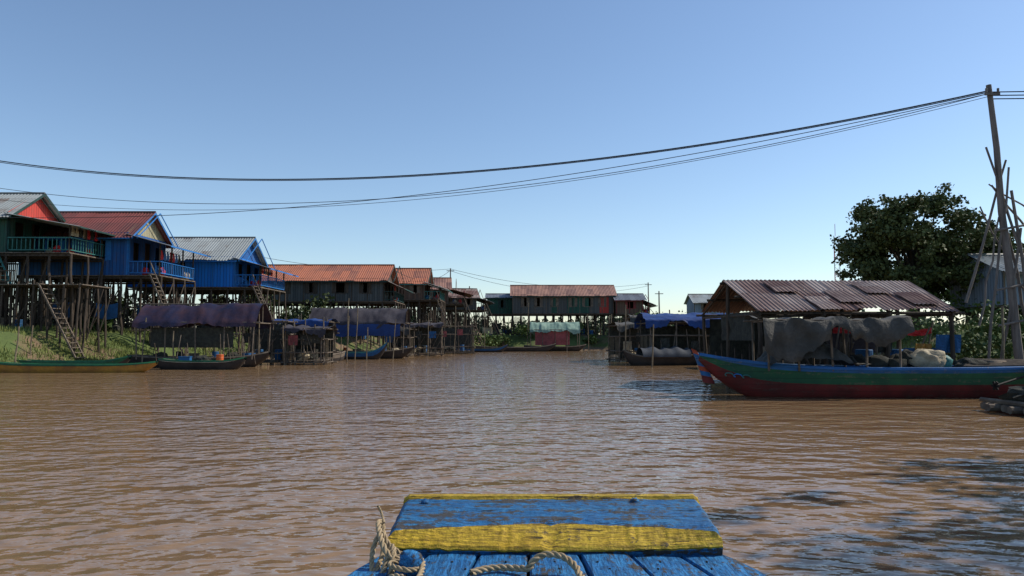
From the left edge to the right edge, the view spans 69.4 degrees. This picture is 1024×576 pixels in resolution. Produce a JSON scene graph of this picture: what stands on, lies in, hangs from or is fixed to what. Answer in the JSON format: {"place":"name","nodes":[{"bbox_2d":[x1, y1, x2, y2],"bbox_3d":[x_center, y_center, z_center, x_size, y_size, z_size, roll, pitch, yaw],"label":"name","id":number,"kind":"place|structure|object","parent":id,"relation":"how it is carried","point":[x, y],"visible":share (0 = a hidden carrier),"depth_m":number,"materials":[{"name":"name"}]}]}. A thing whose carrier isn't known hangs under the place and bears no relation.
{"place":"outdoors","nodes":[
{"label":"outdoors","id":0,"kind":"place"},
{"bbox_2d":[0,350,1023,575],"bbox_3d":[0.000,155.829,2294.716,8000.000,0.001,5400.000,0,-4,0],"label":"river water","id":1,"kind":"structure","parent":0,"point":[280,469],"depth_m":10.77,"materials":[{"name":"brown liquid"}]},
{"bbox_2d":[17,355,131,362],"bbox_3d":[-24.500,4.256,41.007,7.000,1.040,1.180,0,-4,6],"label":"green longboat","id":2,"kind":"object","parent":1,"relation":"on","point":[125,359],"visible":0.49,"depth_m":40.50,"materials":[{"name":"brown wood"}]},
{"bbox_2d":[0,361,158,372],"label":"green longboat","id":3,"kind":"object","parent":1,"relation":"on","point":[10,367],"visible":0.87,"depth_m":37.93,"materials":[{"name":"yellow paint"}]},
{"bbox_2d":[127,303,276,366],"bbox_3d":[-19.300,3.401,45.858,8.600,4.959,3.446,0,-4,0],"label":"canopied boat","id":4,"kind":"object","parent":1,"relation":"on","point":[164,316],"visible":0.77,"depth_m":44.69,"materials":[{"name":"purple wood"}]},
{"bbox_2d":[154,334,255,369],"bbox_3d":[-17.582,3.735,42.143,6.027,2.232,1.280,0,-4,5],"label":"white stern boat","id":5,"kind":"object","parent":1,"relation":"on","point":[202,362],"visible":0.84,"depth_m":41.67,"materials":[{"name":"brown wood"}]},
{"bbox_2d":[231,311,297,364],"bbox_3d":[-17.011,4.034,50.838,3.824,4.763,3.000,0,-4,-3],"label":"fish cage raft","id":6,"kind":"object","parent":1,"relation":"on","point":[275,340],"visible":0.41,"depth_m":50.13,"materials":[{"name":"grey wood"}]},
{"bbox_2d":[272,313,338,360],"bbox_3d":[-15.900,4.394,56.834,4.601,4.849,3.250,0,-4,0],"label":"fish cage raft","id":7,"kind":"object","parent":1,"relation":"on","point":[317,322],"visible":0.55,"depth_m":55.64,"materials":[{"name":"blue fabric"}]},
{"bbox_2d":[280,319,337,364],"bbox_3d":[-13.706,4.234,50.036,3.214,4.256,2.883,0,-4,3],"label":"fish cage raft","id":8,"kind":"object","parent":1,"relation":"on","point":[314,343],"visible":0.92,"depth_m":48.98,"materials":[{"name":"grey wood"}]},
{"bbox_2d":[308,307,413,358],"bbox_3d":[-13.000,4.360,63.845,9.000,5.453,3.690,0,-4,0],"label":"canopied boat","id":9,"kind":"object","parent":1,"relation":"on","point":[379,322],"visible":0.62,"depth_m":62.71,"materials":[{"name":"fabric"}]},
{"bbox_2d":[344,342,386,358],"bbox_3d":[-13.200,5.336,61.581,5.600,1.640,1.280,0,-4,3],"label":"blue rowing boat","id":10,"kind":"object","parent":1,"relation":"on","point":[377,353],"visible":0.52,"depth_m":61.05,"materials":[{"name":"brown wood"}]},
{"bbox_2d":[380,326,416,356],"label":"fish cage raft","id":11,"kind":"object","parent":1,"relation":"on","point":[399,343],"visible":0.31,"depth_m":69.18,"materials":[{"name":"brown wood"}]},
{"bbox_2d":[401,319,443,355],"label":"fish cage raft","id":12,"kind":"object","parent":1,"relation":"on","point":[435,338],"visible":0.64,"depth_m":72.71,"materials":[{"name":"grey wood"}]},
{"bbox_2d":[416,322,481,353],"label":"fish cage raft","id":13,"kind":"object","parent":1,"relation":"on","point":[464,337],"visible":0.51,"depth_m":85.15,"materials":[{"name":"brown wood"}]},
{"bbox_2d":[476,343,555,351],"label":"long wooden boat","id":14,"kind":"object","parent":1,"relation":"on","point":[529,349],"visible":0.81,"depth_m":96.14,"materials":[{"name":"brown wood"}]},
{"bbox_2d":[524,322,585,350],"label":"houseboat","id":15,"kind":"object","parent":1,"relation":"on","point":[549,333],"visible":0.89,"depth_m":98.83,"materials":[{"name":"brown wood"}]},
{"bbox_2d":[347,494,767,575],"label":"blue boat bow","id":16,"kind":"object","parent":1,"relation":"on","point":[596,534],"visible":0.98,"depth_m":2.45,"materials":[{"name":"paint"}]},
{"bbox_2d":[369,505,584,575],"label":"mooring rope","id":17,"kind":"object","parent":16,"relation":"attached to","point":[391,554],"visible":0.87,"depth_m":2.21,"materials":[{"name":"beige fabric"}]},
{"bbox_2d":[606,318,640,361],"bbox_3d":[9.201,4.506,55.812,3.601,4.487,3.656,0,-4,-6],"label":"net covered raft","id":18,"kind":"object","parent":1,"relation":"on","point":[616,339],"visible":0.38,"depth_m":56.63,"materials":[{"name":"grey wood"}]},
{"bbox_2d":[622,346,696,365],"bbox_3d":[9.700,4.526,48.305,5.000,1.478,1.700,0,-4,-6],"label":"wooden boat","id":19,"kind":"object","parent":1,"relation":"on","point":[674,356],"visible":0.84,"depth_m":47.70,"materials":[{"name":"grey wood"}]},
{"bbox_2d":[634,312,725,353],"bbox_3d":[12.496,4.040,50.840,7.455,4.751,4.645,0,-4,0],"label":"tarp covered raft","id":20,"kind":"object","parent":1,"relation":"on","point":[685,331],"visible":0.48,"depth_m":52.59,"materials":[{"name":"blue wood"}]},
{"bbox_2d":[696,279,964,373],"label":"tin roof boat shed","id":21,"kind":"structure","parent":1,"relation":"on","point":[730,335],"depth_m":26.56,"materials":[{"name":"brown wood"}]},
{"bbox_2d":[691,315,1023,397],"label":"painted longboat","id":22,"kind":"object","parent":1,"relation":"on","point":[920,373],"visible":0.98,"depth_m":22.05,"materials":[{"name":"green wood"}]},
{"bbox_2d":[979,386,1023,413],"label":"bamboo raft","id":23,"kind":"object","parent":1,"relation":"on","point":[1011,401],"visible":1,"depth_m":17.54,"materials":[{"name":"grey wood"}]},
{"bbox_2d":[0,315,1023,362],"bbox_3d":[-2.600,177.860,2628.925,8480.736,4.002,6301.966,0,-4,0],"label":"ground","id":24,"kind":"structure","parent":0,"point":[10,337],"depth_m":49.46,"materials":[{"name":"green plant"}]},
{"bbox_2d":[0,257,111,357],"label":"wooden landing","id":25,"kind":"object","parent":24,"relation":"on","point":[48,308],"visible":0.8,"depth_m":46.13,"materials":[{"name":"brown wood"}]},
{"bbox_2d":[0,252,104,259],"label":"floor boards","id":26,"kind":"object","parent":25,"relation":"on","point":[81,255],"visible":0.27,"depth_m":49.47,"materials":[{"name":"brown wood"}]},
{"bbox_2d":[15,222,39,251],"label":"partitions","id":27,"kind":"object","parent":26,"relation":"on","point":[19,230],"visible":0.11,"depth_m":50.56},
{"bbox_2d":[0,212,58,251],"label":"walls","id":28,"kind":"structure","parent":26,"relation":"on","point":[27,227],"depth_m":49.29,"materials":[{"name":"green wood"}]},
{"bbox_2d":[0,192,65,221],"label":"roof","id":29,"kind":"structure","parent":28,"relation":"on","point":[12,198],"depth_m":49.93,"materials":[{"name":"grey metal"}]},
{"bbox_2d":[0,194,65,221],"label":"barge boards","id":30,"kind":"object","parent":29,"relation":"attached to","point":[31,203],"visible":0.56,"depth_m":50.58,"materials":[{"name":"green paint"}]},
{"bbox_2d":[8,199,57,221],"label":"gables","id":31,"kind":"object","parent":28,"relation":"on","point":[42,211],"visible":0.75,"depth_m":50.99,"materials":[{"name":"red wood"}]},
{"bbox_2d":[4,213,111,234],"bbox_3d":[-29.997,-4.131,50.601,5.232,0.991,7.023,0,-4,0],"label":"awning","id":32,"kind":"object","parent":28,"relation":"attached to","point":[65,225],"visible":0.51,"depth_m":48.83,"materials":[{"name":"grey metal"}]},
{"bbox_2d":[18,216,102,257],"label":"porch posts","id":33,"kind":"object","parent":26,"relation":"on","point":[69,226],"visible":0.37,"depth_m":47.79,"materials":[{"name":"teal wood"}]},
{"bbox_2d":[7,237,104,256],"bbox_3d":[-30.500,-2.677,50.493,4.100,0.865,5.700,0,-4,0],"label":"railing","id":34,"kind":"object","parent":33,"relation":"attached to","point":[73,238],"visible":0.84,"depth_m":47.70,"materials":[{"name":"teal paint"}]},
{"bbox_2d":[0,226,117,327],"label":"stored goods","id":35,"kind":"object","parent":24,"relation":"on","point":[112,311],"visible":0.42,"depth_m":50.31,"materials":[{"name":"blue plastic"}]},
{"bbox_2d":[0,254,119,334],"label":"stilts","id":36,"kind":"object","parent":24,"relation":"on","point":[45,263],"visible":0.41,"depth_m":51.01,"materials":[{"name":"brown wood"}]},
{"bbox_2d":[17,276,195,351],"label":"stilts","id":37,"kind":"object","parent":24,"relation":"on","point":[140,280],"visible":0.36,"depth_m":53.19,"materials":[{"name":"brown wood"}]},
{"bbox_2d":[18,275,194,281],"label":"floor boards","id":38,"kind":"object","parent":37,"relation":"on","point":[167,277],"visible":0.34,"depth_m":51.71,"materials":[{"name":"brown wood"}]},
{"bbox_2d":[19,232,163,274],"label":"walls","id":39,"kind":"structure","parent":38,"relation":"on","point":[115,264],"depth_m":51.55,"materials":[{"name":"blue wood"}]},
{"bbox_2d":[18,232,165,275],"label":"shutters and trim","id":40,"kind":"object","parent":39,"relation":"attached to","point":[108,249],"visible":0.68,"depth_m":51.52,"materials":[{"name":"blue paint"}]},
{"bbox_2d":[34,213,179,249],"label":"barge boards","id":41,"kind":"object","parent":39,"relation":"on","point":[132,236],"visible":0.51,"depth_m":52.38,"materials":[{"name":"blue paint"}]},
{"bbox_2d":[34,211,173,248],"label":"roof","id":42,"kind":"structure","parent":41,"relation":"on","point":[116,221],"depth_m":53.12,"materials":[{"name":"red metal"}]},
{"bbox_2d":[135,219,164,241],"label":"gables","id":43,"kind":"object","parent":39,"relation":"on","point":[152,231],"visible":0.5,"depth_m":54.94,"materials":[{"name":"beige wood"}]},
{"bbox_2d":[94,241,149,274],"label":"partitions","id":44,"kind":"object","parent":38,"relation":"on","point":[136,251],"visible":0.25,"depth_m":54.39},
{"bbox_2d":[141,237,193,280],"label":"porch posts","id":45,"kind":"object","parent":38,"relation":"on","point":[172,261],"visible":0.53,"depth_m":53.38,"materials":[{"name":"blue wood"}]},
{"bbox_2d":[128,261,194,278],"bbox_3d":[-25.600,-1.275,54.207,2.300,0.865,5.500,0,-4,0],"label":"railing","id":46,"kind":"object","parent":45,"relation":"attached to","point":[164,269],"visible":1,"depth_m":52.62,"materials":[{"name":"blue paint"}]},
{"bbox_2d":[149,261,187,355],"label":"stairs","id":47,"kind":"structure","parent":38,"relation":"on","point":[160,299],"depth_m":50.51,"materials":[{"name":"brown wood"}]},
{"bbox_2d":[27,250,190,343],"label":"stored goods","id":48,"kind":"object","parent":24,"relation":"on","point":[117,326],"visible":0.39,"depth_m":52.49,"materials":[{"name":"brown wood"}]},
{"bbox_2d":[126,288,286,351],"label":"stilts","id":49,"kind":"object","parent":24,"relation":"on","point":[225,293],"visible":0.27,"depth_m":62.04,"materials":[{"name":"brown wood"}]},
{"bbox_2d":[128,287,285,292],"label":"floor boards","id":50,"kind":"object","parent":49,"relation":"on","point":[263,288],"visible":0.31,"depth_m":59.81,"materials":[{"name":"brown wood"}]},
{"bbox_2d":[128,256,260,286],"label":"walls","id":51,"kind":"structure","parent":50,"relation":"on","point":[222,274],"depth_m":59.09,"materials":[{"name":"blue wood"}]},
{"bbox_2d":[148,256,261,286],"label":"shutters and trim","id":52,"kind":"object","parent":51,"relation":"attached to","point":[187,264],"visible":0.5,"depth_m":59.06,"materials":[{"name":"blue paint"}]},
{"bbox_2d":[165,238,274,268],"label":"barge boards","id":53,"kind":"object","parent":51,"relation":"on","point":[240,257],"visible":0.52,"depth_m":59.83,"materials":[{"name":"blue paint"}]},
{"bbox_2d":[165,237,268,268],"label":"roof","id":54,"kind":"structure","parent":53,"relation":"on","point":[217,248],"depth_m":60.90,"materials":[{"name":"grey metal"}]},
{"bbox_2d":[245,261,284,290],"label":"porch posts","id":55,"kind":"object","parent":50,"relation":"on","point":[268,275],"visible":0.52,"depth_m":61.08,"materials":[{"name":"blue wood"}]},
{"bbox_2d":[235,274,284,289],"bbox_3d":[-21.100,-0.440,62.169,2.100,0.865,6.300,0,-4,0],"label":"railing","id":56,"kind":"object","parent":55,"relation":"attached to","point":[281,283],"visible":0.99,"depth_m":60.74,"materials":[{"name":"blue paint"}]},
{"bbox_2d":[147,267,272,329],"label":"stored goods","id":57,"kind":"object","parent":24,"relation":"on","point":[251,284],"visible":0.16,"depth_m":60.42,"materials":[{"name":"grey wood"}]},
{"bbox_2d":[8,283,415,332],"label":"back scrub","id":58,"kind":"object","parent":24,"relation":"on","point":[313,303],"visible":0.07,"depth_m":70.13,"materials":[{"name":"green plant"}]},
{"bbox_2d":[268,302,404,350],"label":"stilts","id":59,"kind":"object","parent":24,"relation":"on","point":[369,304],"visible":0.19,"depth_m":76.33,"materials":[{"name":"brown wood"}]},
{"bbox_2d":[271,301,404,304],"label":"floor boards","id":60,"kind":"object","parent":59,"relation":"on","point":[349,301],"visible":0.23,"depth_m":74.60,"materials":[{"name":"brown wood"}]},
{"bbox_2d":[240,278,392,300],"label":"walls","id":61,"kind":"structure","parent":60,"relation":"on","point":[296,291],"depth_m":74.80,"materials":[{"name":"brown wood"}]},
{"bbox_2d":[263,278,394,300],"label":"shutters and trim","id":62,"kind":"object","parent":61,"relation":"attached to","point":[287,288],"visible":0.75,"depth_m":74.78,"materials":[{"name":"brown wood"}]},
{"bbox_2d":[263,265,404,286],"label":"barge boards","id":63,"kind":"object","parent":61,"relation":"on","point":[348,281],"visible":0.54,"depth_m":74.28,"materials":[{"name":"green paint"}]},
{"bbox_2d":[262,264,398,285],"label":"roof","id":64,"kind":"structure","parent":63,"relation":"on","point":[326,272],"depth_m":76.61,"materials":[{"name":"orange metal"}]},
{"bbox_2d":[78,310,687,346],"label":"shore shrub","id":65,"kind":"object","parent":24,"relation":"on","point":[492,341],"visible":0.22,"depth_m":106.45,"materials":[{"name":"green plant"}]},
{"bbox_2d":[370,300,445,327],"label":"stilts","id":66,"kind":"object","parent":24,"relation":"on","point":[430,309],"visible":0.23,"depth_m":92.02,"materials":[{"name":"brown wood"}]},
{"bbox_2d":[404,299,441,300],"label":"floor boards","id":67,"kind":"object","parent":66,"relation":"on","point":[421,299],"visible":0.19,"depth_m":89.06,"materials":[{"name":"brown wood"}]},
{"bbox_2d":[399,281,429,298],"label":"walls","id":68,"kind":"structure","parent":67,"relation":"on","point":[420,295],"depth_m":89.13,"materials":[{"name":"wood"}]},
{"bbox_2d":[400,269,434,288],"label":"barge boards","id":69,"kind":"object","parent":68,"relation":"on","point":[418,284],"visible":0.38,"depth_m":88.59,"materials":[{"name":"teal paint"}]},
{"bbox_2d":[396,268,433,286],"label":"roof","id":70,"kind":"structure","parent":69,"relation":"on","point":[418,275],"depth_m":90.83,"materials":[{"name":"orange metal"}]},
{"bbox_2d":[406,304,469,327],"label":"stilts","id":71,"kind":"object","parent":24,"relation":"on","point":[462,321],"visible":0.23,"depth_m":103.50,"materials":[{"name":"brown wood"}]},
{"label":"floor boards","id":72,"kind":"structure","parent":71,"relation":"on","visible":0},
{"bbox_2d":[430,287,446,303],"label":"walls","id":73,"kind":"structure","parent":72,"relation":"on","point":[445,293],"depth_m":100.08,"materials":[{"name":"wood"}]},
{"bbox_2d":[430,277,451,289],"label":"roof","id":74,"kind":"structure","parent":73,"relation":"on","point":[444,282],"depth_m":101.82,"materials":[{"name":"brown metal"}]},
{"bbox_2d":[438,310,487,335],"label":"stilts","id":75,"kind":"object","parent":24,"relation":"on","point":[480,320],"visible":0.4,"depth_m":110.42,"materials":[{"name":"brown wood"}]},
{"bbox_2d":[27,309,964,334],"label":"distant treeline","id":76,"kind":"object","parent":24,"relation":"on","point":[924,319],"visible":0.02,"depth_m":204.13,"materials":[{"name":"green plant"}]},
{"bbox_2d":[488,314,513,334],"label":"stilts","id":77,"kind":"object","parent":24,"relation":"on","point":[504,324],"visible":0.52,"depth_m":115.95,"materials":[{"name":"brown wood"}]},
{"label":"floor boards","id":78,"kind":"structure","parent":77,"relation":"on","visible":0},
{"bbox_2d":[488,297,511,313],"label":"walls","id":79,"kind":"structure","parent":78,"relation":"on","point":[493,308],"depth_m":114.52,"materials":[{"name":"teal wood"}]},
{"bbox_2d":[511,314,613,335],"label":"stilts","id":80,"kind":"object","parent":24,"relation":"on","point":[594,318],"visible":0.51,"depth_m":115.07,"materials":[{"name":"brown wood"}]},
{"bbox_2d":[513,313,612,313],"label":"floor boards","id":81,"kind":"object","parent":80,"relation":"on","point":[564,313],"visible":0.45,"depth_m":112.22,"materials":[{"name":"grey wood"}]},
{"bbox_2d":[512,294,612,313],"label":"walls","id":82,"kind":"structure","parent":81,"relation":"on","point":[563,306],"depth_m":112.41,"materials":[{"name":"brown wood"}]},
{"bbox_2d":[512,294,613,312],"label":"shutters and trim","id":83,"kind":"object","parent":82,"relation":"attached to","point":[557,302],"visible":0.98,"depth_m":112.42,"materials":[{"name":"grey wood"}]},
{"bbox_2d":[510,295,615,296],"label":"barge boards","id":84,"kind":"object","parent":82,"relation":"on","point":[563,296],"visible":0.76,"depth_m":111.93,"materials":[{"name":"green paint"}]},
{"bbox_2d":[510,285,616,295],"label":"roof","id":85,"kind":"structure","parent":84,"relation":"on","point":[563,290],"depth_m":113.88,"materials":[{"name":"brown metal"}]},
{"bbox_2d":[612,314,624,322],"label":"stilts","id":86,"kind":"object","parent":24,"relation":"on","point":[616,315],"visible":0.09,"depth_m":112.58,"materials":[{"name":"brown wood"}]},
{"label":"floor boards","id":87,"kind":"structure","parent":86,"relation":"on","visible":0},
{"bbox_2d":[614,301,641,313],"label":"walls","id":88,"kind":"structure","parent":87,"relation":"on","point":[620,307],"depth_m":111.01,"materials":[{"name":"wood"}]},
{"bbox_2d":[613,293,646,299],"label":"roof","id":89,"kind":"structure","parent":88,"relation":"on","point":[630,296],"depth_m":112.27,"materials":[{"name":"metal"}]},
{"bbox_2d":[830,182,999,328],"bbox_3d":[24.526,-1.634,45.778,8.791,9.044,9.735,0,-4,0],"label":"broadleaf tree","id":90,"kind":"object","parent":24,"relation":"on","point":[886,232],"visible":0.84,"depth_m":43.80,"materials":[{"name":"green plant"}]},
{"bbox_2d":[879,283,1023,359],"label":"bank bush","id":91,"kind":"object","parent":24,"relation":"on","point":[970,352],"visible":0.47,"depth_m":27.79,"materials":[{"name":"green plant"}]},
{"bbox_2d":[920,219,1023,326],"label":"broadleaf tree","id":92,"kind":"object","parent":24,"relation":"on","point":[987,249],"visible":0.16,"depth_m":45.82,"materials":[{"name":"green plant"}]},
{"bbox_2d":[948,306,1021,327],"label":"stilts","id":93,"kind":"object","parent":24,"relation":"on","point":[1006,308],"visible":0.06,"depth_m":43.73,"materials":[{"name":"brown wood"}]},
{"bbox_2d":[956,305,1020,309],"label":"floor boards","id":94,"kind":"object","parent":93,"relation":"on","point":[999,306],"visible":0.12,"depth_m":42.18,"materials":[{"name":"brown wood"}]},
{"bbox_2d":[949,268,1023,307],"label":"walls","id":95,"kind":"structure","parent":94,"relation":"on","point":[977,292],"depth_m":42.11,"materials":[{"name":"metal"}]},
{"bbox_2d":[949,253,1021,271],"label":"roof","id":96,"kind":"structure","parent":95,"relation":"on","point":[987,258],"depth_m":42.48,"materials":[{"name":"grey metal"}]},
{"bbox_2d":[984,84,1023,358],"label":"utility pole","id":97,"kind":"object","parent":24,"relation":"on","point":[1013,305],"visible":0.94,"depth_m":25.12,"materials":[{"name":"brown wood"}]},
{"bbox_2d":[0,95,982,203],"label":"power cable","id":98,"kind":"object","parent":97,"relation":"attached to","point":[527,184],"visible":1,"depth_m":29.30,"materials":[{"name":"rubber"}]},
{"bbox_2d":[0,93,983,180],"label":"power cable","id":99,"kind":"object","parent":97,"relation":"attached to","point":[522,167],"visible":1,"depth_m":29.54,"materials":[{"name":"rubber"}]},
{"bbox_2d":[0,94,983,217],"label":"power cable","id":100,"kind":"object","parent":97,"relation":"attached to","point":[507,183],"visible":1,"depth_m":29.52,"materials":[{"name":"rubber"}]},
{"bbox_2d":[0,91,984,179],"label":"power cable","id":101,"kind":"object","parent":97,"relation":"attached to","point":[522,166],"visible":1,"depth_m":29.44,"materials":[{"name":"rubber"}]},
{"bbox_2d":[5,97,985,209],"bbox_3d":[-7.527,-4.850,31.721,49.599,2.692,0.019,-1,-4,15],"label":"power cable","id":102,"kind":"object","parent":97,"relation":"attached to","point":[545,184],"visible":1,"depth_m":29.14,"materials":[{"name":"rubber"}]},
{"bbox_2d":[964,147,1023,358],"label":"bamboo bracing","id":103,"kind":"object","parent":97,"relation":"attached to","point":[1017,233],"visible":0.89,"depth_m":25.14,"materials":[{"name":"brown wood"}]},
{"bbox_2d":[0,0,1023,334],"label":"sky","id":104,"kind":"structure","parent":0,"point":[237,89],"materials":[{"name":"blue"}]},
{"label":"stilts","id":105,"kind":"object","parent":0,"visible":0},
{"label":"floor boards","id":106,"kind":"structure","parent":105,"relation":"on","visible":0},
{"bbox_2d":[687,302,732,313],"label":"walls","id":107,"kind":"structure","parent":106,"relation":"on","point":[690,307],"depth_m":115.55,"materials":[{"name":"wood"}]},
{"bbox_2d":[684,294,712,303],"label":"roof","id":108,"kind":"structure","parent":107,"relation":"on","point":[698,298],"depth_m":117.00,"materials":[{"name":"grey metal"}]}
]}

